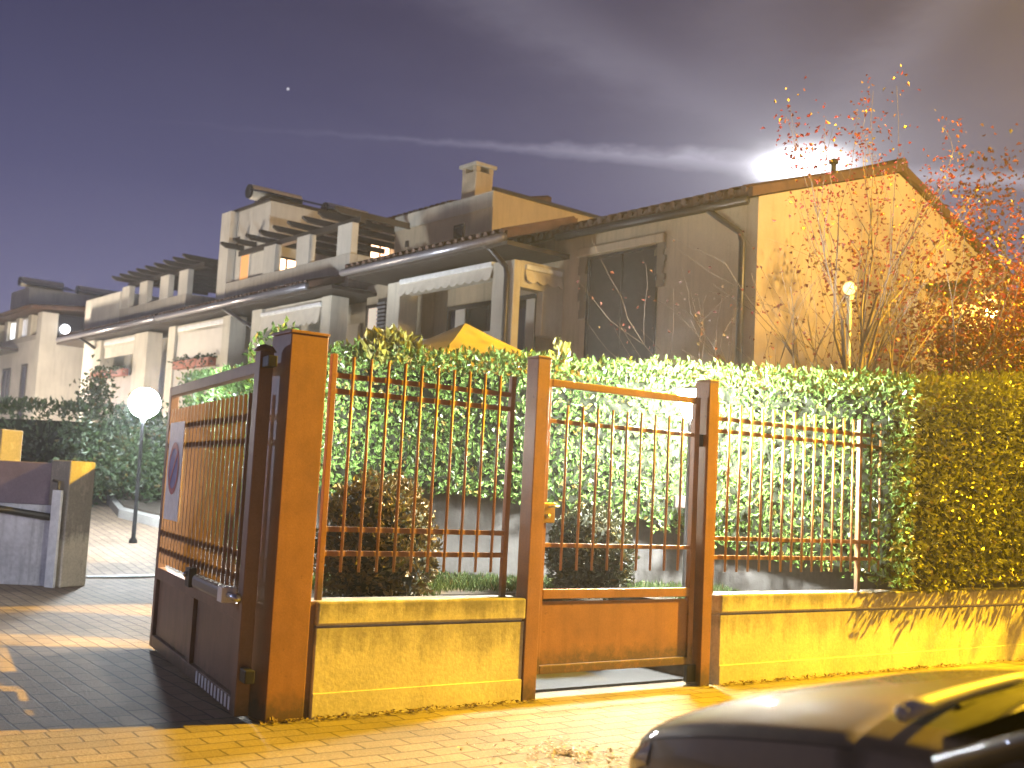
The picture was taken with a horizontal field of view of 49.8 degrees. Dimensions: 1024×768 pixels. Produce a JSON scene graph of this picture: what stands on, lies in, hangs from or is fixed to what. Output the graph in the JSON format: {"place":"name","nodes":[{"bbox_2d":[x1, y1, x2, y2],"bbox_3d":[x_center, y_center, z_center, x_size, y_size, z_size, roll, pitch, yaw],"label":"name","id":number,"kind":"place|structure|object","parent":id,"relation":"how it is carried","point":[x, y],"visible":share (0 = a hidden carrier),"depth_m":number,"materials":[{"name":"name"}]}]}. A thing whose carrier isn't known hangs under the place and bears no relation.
{"place":"outdoors","nodes":[
{"label":"outdoors","id":0,"kind":"place"},
{"bbox_2d":[0,489,677,734],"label":"driveway","id":1,"kind":"structure","parent":0,"point":[86,655],"depth_m":9.07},
{"bbox_2d":[0,460,51,585],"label":"drive wall","id":2,"kind":"structure","parent":1,"relation":"on","point":[25,510],"depth_m":14.04,"materials":[{"name":"grey concrete"}]},
{"bbox_2d":[0,429,22,460],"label":"wall pillar","id":3,"kind":"structure","parent":2,"relation":"on","point":[10,445],"depth_m":16.06,"materials":[{"name":"paint"}]},
{"bbox_2d":[44,479,63,587],"bbox_3d":[-5.790,1.883,13.921,0.174,1.358,0.040,0,-6,25],"label":"gate stop","id":4,"kind":"object","parent":1,"relation":"on","point":[53,538],"visible":1,"depth_m":13.89,"materials":[{"name":"white paint"}]},
{"bbox_2d":[0,277,116,421],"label":"pale house","id":5,"kind":"structure","parent":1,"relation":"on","point":[36,361],"depth_m":42.77,"materials":[{"name":"paint"}]},
{"bbox_2d":[0,368,11,411],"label":"window","id":6,"kind":"structure","parent":5,"relation":"in","point":[6,373],"depth_m":44.54,"materials":[{"name":"grey glass"}]},
{"bbox_2d":[9,321,15,340],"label":"window","id":7,"kind":"structure","parent":5,"relation":"in","point":[13,324],"depth_m":45.08,"materials":[{"name":"glass"}]},
{"bbox_2d":[16,364,27,418],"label":"door","id":8,"kind":"structure","parent":5,"relation":"in","point":[24,367],"depth_m":42.80,"materials":[{"name":"grey glass"}]},
{"bbox_2d":[21,318,27,337],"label":"window","id":9,"kind":"structure","parent":5,"relation":"in","point":[25,321],"depth_m":43.88,"materials":[{"name":"glass"}]},
{"bbox_2d":[60,325,69,332],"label":"corner light","id":10,"kind":"object","parent":5,"relation":"attached to","point":[64,328],"visible":1,"depth_m":42.28,"materials":[{"name":"white glass"}]},
{"bbox_2d":[48,460,94,587],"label":"drive pillar","id":11,"kind":"structure","parent":1,"relation":"on","point":[76,478],"depth_m":14.09,"materials":[{"name":"concrete"}]},
{"bbox_2d":[0,395,146,490],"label":"laurel hedge","id":12,"kind":"object","parent":1,"relation":"on","point":[34,443],"visible":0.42,"depth_m":24.13,"materials":[{"name":"green plant"}]},
{"bbox_2d":[69,354,124,420],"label":"shrub","id":13,"kind":"object","parent":12,"relation":"on","point":[94,391],"visible":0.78,"depth_m":24.98,"materials":[{"name":"green plant"}]},
{"bbox_2d":[86,574,154,577],"bbox_3d":[-5.546,2.709,15.544,1.145,0.046,0.128,6,-7,-32],"label":"drain channel","id":14,"kind":"object","parent":1,"relation":"on","point":[123,576],"visible":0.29,"depth_m":15.53,"materials":[{"name":"metal"}]},
{"bbox_2d":[56,253,217,427],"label":"terraced house","id":15,"kind":"structure","parent":1,"relation":"on","point":[123,327],"depth_m":33.56,"materials":[{"name":"beige paint"}]},
{"bbox_2d":[89,365,128,378],"bbox_3d":[-12.320,-0.346,33.612,0.432,0.431,2.779,7,-7,-39],"label":"flower box","id":16,"kind":"object","parent":15,"relation":"attached to","point":[120,372],"visible":0.68,"depth_m":33.00,"materials":[{"name":"ceramic"}]},
{"bbox_2d":[156,351,166,412],"bbox_3d":[-11.246,0.045,34.319,0.040,2.000,2.124,8,-7,-40],"label":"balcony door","id":17,"kind":"structure","parent":15,"relation":"in","point":[163,354],"depth_m":33.71,"materials":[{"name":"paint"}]},
{"bbox_2d":[129,388,159,542],"bbox_3d":[-6.228,1.355,18.425,0.500,2.586,0.492,3,-6,0],"label":"garden lamp","id":18,"kind":"object","parent":1,"relation":"on","point":[144,402],"visible":1,"depth_m":18.36,"materials":[{"name":"white"}]},
{"bbox_2d":[107,487,215,529],"bbox_3d":[-7.091,2.571,23.032,2.970,0.980,8.424,5,-6,-16],"label":"planting bed","id":19,"kind":"object","parent":1,"relation":"on","point":[148,513],"visible":0.2,"depth_m":20.91,"materials":[{"name":"white concrete"}]},
{"bbox_2d":[33,393,179,506],"bbox_3d":[-7.858,1.452,22.160,3.347,2.594,3.026,6,-6,-26],"label":"hedge","id":20,"kind":"object","parent":19,"relation":"in","point":[111,449],"visible":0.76,"depth_m":21.55,"materials":[{"name":"green plant"}]},
{"bbox_2d":[149,344,277,716],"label":"driveway gate","id":21,"kind":"structure","parent":1,"relation":"on","point":[202,632],"depth_m":7.67,"materials":[{"name":"brown metal"}]},
{"bbox_2d":[163,421,185,521],"bbox_3d":[-2.789,0.716,9.091,0.014,0.810,0.580,6,-6,-27],"label":"no parking sign","id":22,"kind":"object","parent":21,"relation":"attached to","point":[174,470],"visible":1,"depth_m":9.05,"materials":[{"name":"white metal"}]},
{"bbox_2d":[176,361,253,563],"bbox_3d":[-5.213,1.339,20.627,1.505,3.730,7.938,5,-6,-24],"label":"laurel hedge","id":23,"kind":"object","parent":1,"relation":"on","point":[212,395],"visible":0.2,"depth_m":19.50,"materials":[{"name":"green plant"}]},
{"bbox_2d":[154,184,410,458],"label":"terraced house","id":24,"kind":"structure","parent":1,"relation":"on","point":[282,255],"depth_m":27.83,"materials":[{"name":"beige paint"}]},
{"bbox_2d":[168,353,217,370],"bbox_3d":[-8.380,-0.588,28.977,0.454,0.430,2.373,7,-7,-39],"label":"flower box","id":25,"kind":"object","parent":24,"relation":"attached to","point":[182,363],"visible":1,"depth_m":28.77,"materials":[{"name":"ceramic"}]},
{"bbox_2d":[238,254,250,279],"bbox_3d":[-7.123,-2.775,29.261,0.040,1.450,0.600,8,-7,-40],"label":"door","id":26,"kind":"structure","parent":24,"relation":"in","point":[244,261],"depth_m":29.30,"materials":[{"name":"paint"}]},
{"bbox_2d":[280,256,295,269],"bbox_3d":[-5.896,-2.873,28.692,0.720,0.860,0.060,8,-7,-40],"label":"window","id":27,"kind":"structure","parent":24,"relation":"in","point":[286,262],"depth_m":28.71,"materials":[{"name":"beige glass"}]},
{"bbox_2d":[311,323,360,336],"bbox_3d":[-4.248,-0.374,26.052,0.040,1.950,2.204,8,-7,-40],"label":"balcony door","id":28,"kind":"structure","parent":24,"relation":"in","point":[359,324],"depth_m":25.45,"materials":[{"name":"grey glass"}]},
{"bbox_2d":[368,244,389,257],"bbox_3d":[-3.687,-3.400,30.591,0.730,1.000,0.060,8,-7,-40],"label":"window","id":29,"kind":"structure","parent":24,"relation":"in","point":[387,251],"depth_m":30.58,"materials":[{"name":"beige glass"}]},
{"bbox_2d":[0,659,1023,767],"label":"pavement","id":30,"kind":"structure","parent":0,"point":[619,717],"depth_m":6.56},
{"bbox_2d":[248,329,329,722],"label":"gate pillar","id":31,"kind":"structure","parent":30,"relation":"on","point":[282,611],"depth_m":6.99,"materials":[{"name":"brown paint"}]},
{"bbox_2d":[303,600,315,718],"bbox_3d":[-1.341,1.760,7.082,0.041,0.735,0.170,7,-7,-35],"label":"steel angle","id":32,"kind":"object","parent":30,"relation":"on","point":[309,660],"visible":0.29,"depth_m":7.01,"materials":[{"name":"brown paint"}]},
{"bbox_2d":[308,595,525,718],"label":"garden wall","id":33,"kind":"structure","parent":30,"relation":"on","point":[378,654],"depth_m":7.44,"materials":[{"name":"concrete"}]},
{"bbox_2d":[314,353,516,599],"bbox_3d":[-0.620,0.674,7.639,1.500,1.615,0.060,7,-7,-35],"label":"railing","id":34,"kind":"object","parent":33,"relation":"on","point":[324,528],"visible":1,"depth_m":7.59,"materials":[{"name":"brown metal"}]},
{"bbox_2d":[516,355,551,701],"bbox_3d":[0.143,1.069,8.130,0.128,2.561,0.148,7,-7,-35],"label":"gate post","id":35,"kind":"object","parent":30,"relation":"on","point":[533,483],"visible":0.82,"depth_m":8.10,"materials":[{"name":"brown metal"}]},
{"bbox_2d":[437,735,634,767],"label":"leaf litter","id":36,"kind":"object","parent":30,"relation":"on","point":[569,752],"visible":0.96,"depth_m":6.37,"materials":[{"name":"brown plant"}]},
{"bbox_2d":[260,658,1020,724],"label":"fallen leaves","id":37,"kind":"object","parent":30,"relation":"on","point":[464,706],"visible":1,"depth_m":7.75,"materials":[{"name":"brown plant"}]},
{"bbox_2d":[685,379,719,686],"bbox_3d":[1.582,1.244,9.167,0.113,2.561,0.178,7,-7,-35],"label":"gate post","id":38,"kind":"object","parent":30,"relation":"on","point":[707,391],"visible":0.7,"depth_m":9.11,"materials":[{"name":"brown metal"}]},
{"bbox_2d":[536,379,702,681],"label":"pedestrian gate","id":39,"kind":"structure","parent":38,"relation":"attached to","point":[581,636],"depth_m":8.60,"materials":[{"name":"brown metal"}]},
{"bbox_2d":[709,587,1023,684],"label":"garden wall","id":40,"kind":"structure","parent":30,"relation":"on","point":[766,635],"depth_m":10.15,"materials":[{"name":"concrete"}]},
{"bbox_2d":[712,402,881,593],"bbox_3d":[2.597,1.061,9.917,2.248,1.615,0.060,7,-7,-35],"label":"railing","id":41,"kind":"object","parent":40,"relation":"on","point":[858,541],"visible":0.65,"depth_m":9.92,"materials":[{"name":"brown metal"}]},
{"bbox_2d":[801,368,1023,594],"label":"laurel hedge","id":42,"kind":"object","parent":40,"relation":"on","point":[966,515],"visible":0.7,"depth_m":11.23,"materials":[{"name":"green plant"}]},
{"bbox_2d":[0,0,1023,338],"label":"sky","id":43,"kind":"structure","parent":0,"point":[129,129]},
{"bbox_2d":[535,667,683,692],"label":"garden path","id":44,"kind":"structure","parent":0,"point":[587,679],"depth_m":8.98,"materials":[{"name":"white concrete"}]},
{"bbox_2d":[311,566,1023,682],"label":"garden ground","id":45,"kind":"structure","parent":0,"point":[676,669],"depth_m":9.83,"materials":[{"name":"soil"}]},
{"bbox_2d":[313,467,443,596],"bbox_3d":[-1.056,1.177,8.633,1.086,1.061,1.066,3,-6,0],"label":"round bush","id":46,"kind":"object","parent":45,"relation":"on","point":[349,580],"visible":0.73,"depth_m":8.35,"materials":[{"name":"green plant"}]},
{"bbox_2d":[325,323,605,392],"bbox_3d":[-0.687,0.712,14.295,3.248,3.040,3.248,7,-7,-37],"label":"gazebo","id":47,"kind":"object","parent":45,"relation":"on","point":[465,334],"visible":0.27,"depth_m":13.96,"materials":[{"name":"beige fabric"}]},
{"bbox_2d":[312,565,738,598],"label":"grass","id":48,"kind":"structure","parent":45,"relation":"on","point":[464,580],"depth_m":10.01,"materials":[{"name":"green plant"}]},
{"bbox_2d":[544,500,640,599],"bbox_3d":[0.689,1.450,9.620,0.865,0.867,0.865,3,-6,0],"label":"round bush","id":49,"kind":"object","parent":45,"relation":"on","point":[583,576],"visible":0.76,"depth_m":9.39,"materials":[{"name":"green plant"}]},
{"bbox_2d":[313,475,893,590],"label":"retaining wall","id":50,"kind":"structure","parent":45,"relation":"on","point":[763,579],"depth_m":11.12,"materials":[{"name":"concrete"}]},
{"bbox_2d":[318,337,922,588],"bbox_3d":[0.870,0.736,11.120,6.135,2.250,0.732,2,-6,9],"label":"laurel hedge","id":51,"kind":"object","parent":45,"relation":"on","point":[866,408],"visible":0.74,"depth_m":10.92,"materials":[{"name":"green plant"}]},
{"bbox_2d":[242,316,298,396],"bbox_3d":[-2.442,-0.184,11.565,0.782,1.085,0.820,3,-6,0],"label":"shrub","id":52,"kind":"object","parent":51,"relation":"on","point":[251,352],"visible":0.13,"depth_m":11.50,"materials":[{"name":"green plant"}]},
{"bbox_2d":[346,323,430,369],"bbox_3d":[-1.303,-0.376,11.569,0.851,0.521,0.798,5,-6,-24],"label":"shrub","id":53,"kind":"object","parent":51,"relation":"on","point":[380,339],"visible":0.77,"depth_m":11.40,"materials":[{"name":"green plant"}]},
{"bbox_2d":[549,335,571,361],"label":"shrub","id":54,"kind":"object","parent":51,"relation":"in","point":[560,346],"visible":1,"depth_m":11.03,"materials":[{"name":"yellow plant"}]},
{"bbox_2d":[673,495,684,507],"bbox_3d":[1.624,1.139,10.638,0.120,0.120,0.140,3,-6,0],"label":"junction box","id":55,"kind":"object","parent":51,"relation":"attached to","point":[675,501],"visible":0.63,"depth_m":10.57,"materials":[{"name":"white plastic"}]},
{"bbox_2d":[678,386,695,598],"bbox_3d":[1.573,0.962,9.811,0.260,1.905,0.260,3,-6,0],"label":"garden lantern","id":56,"kind":"object","parent":45,"relation":"on","point":[686,408],"visible":0.48,"depth_m":9.80,"materials":[{"name":"white"}]},
{"bbox_2d":[576,149,970,393],"bbox_3d":[3.098,-0.255,12.736,4.026,5.081,3.439,1,-6,19],"label":"bare shrub","id":57,"kind":"object","parent":45,"relation":"on","point":[824,332],"visible":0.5,"depth_m":12.70,"materials":[{"name":"brown plant"}]},
{"bbox_2d":[843,282,854,368],"bbox_3d":[4.347,0.568,14.324,0.170,3.845,0.167,3,-6,0],"label":"garden lamp","id":58,"kind":"object","parent":45,"relation":"on","point":[847,285],"visible":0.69,"depth_m":14.44,"materials":[{"name":"white metal"}]},
{"bbox_2d":[751,65,1023,412],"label":"red leaf tree","id":59,"kind":"object","parent":45,"relation":"on","point":[861,312],"visible":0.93,"depth_m":12.97,"materials":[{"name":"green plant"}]},
{"bbox_2d":[779,123,1023,412],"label":"crimson tree","id":60,"kind":"object","parent":45,"relation":"on","point":[1019,296],"visible":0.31,"depth_m":16.32,"materials":[{"name":"red plant"}]},
{"bbox_2d":[797,200,1023,582],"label":"dark red shrub","id":61,"kind":"object","parent":45,"relation":"on","point":[1017,362],"visible":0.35,"depth_m":14.22,"materials":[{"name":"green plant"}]},
{"bbox_2d":[339,158,1018,412],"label":"terraced house","id":62,"kind":"structure","parent":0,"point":[510,268],"depth_m":19.18,"materials":[{"name":"paint"}]},
{"bbox_2d":[364,304,377,342],"bbox_3d":[-3.073,-1.260,24.347,0.050,1.000,0.600,8,-7,-40],"label":"window","id":63,"kind":"structure","parent":62,"relation":"in","point":[370,315],"depth_m":24.45,"materials":[{"name":"beige glass"}]},
{"bbox_2d":[453,223,464,238],"bbox_3d":[-1.177,-3.369,24.472,0.030,0.350,0.370,8,-7,-40],"label":"window","id":64,"kind":"structure","parent":62,"relation":"in","point":[459,230],"depth_m":24.47,"materials":[{"name":"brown glass"}]},
{"bbox_2d":[446,293,536,350],"bbox_3d":[-0.504,-0.146,21.511,0.040,3.000,2.750,8,-7,-40],"label":"balcony door","id":65,"kind":"structure","parent":62,"relation":"in","point":[478,315],"depth_m":21.76,"materials":[{"name":"brown glass"}]},
{"bbox_2d":[583,245,657,382],"bbox_3d":[1.842,-0.992,18.921,0.050,2.620,1.660,8,-7,-40],"label":"balcony door","id":66,"kind":"structure","parent":62,"relation":"in","point":[630,277],"depth_m":18.93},
{"bbox_2d":[900,292,922,371],"bbox_3d":[7.103,-0.922,19.601,0.650,1.350,0.050,8,-7,-40],"label":"window","id":67,"kind":"structure","parent":62,"relation":"in","point":[902,342],"depth_m":19.59,"materials":[{"name":"paint"}]},
{"bbox_2d":[936,316,962,407],"bbox_3d":[8.102,-0.164,20.401,0.850,2.100,0.060,8,-7,-40],"label":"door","id":68,"kind":"structure","parent":62,"relation":"in","point":[941,326],"depth_m":20.32,"materials":[{"name":"brown wood"}]},
{"label":"road","id":69,"kind":"structure","parent":0,"visible":0},
{"bbox_2d":[628,669,1023,767],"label":"parked car","id":70,"kind":"object","parent":69,"relation":"on","point":[974,718],"visible":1,"depth_m":2.83,"materials":[{"name":"paint"}]}
]}

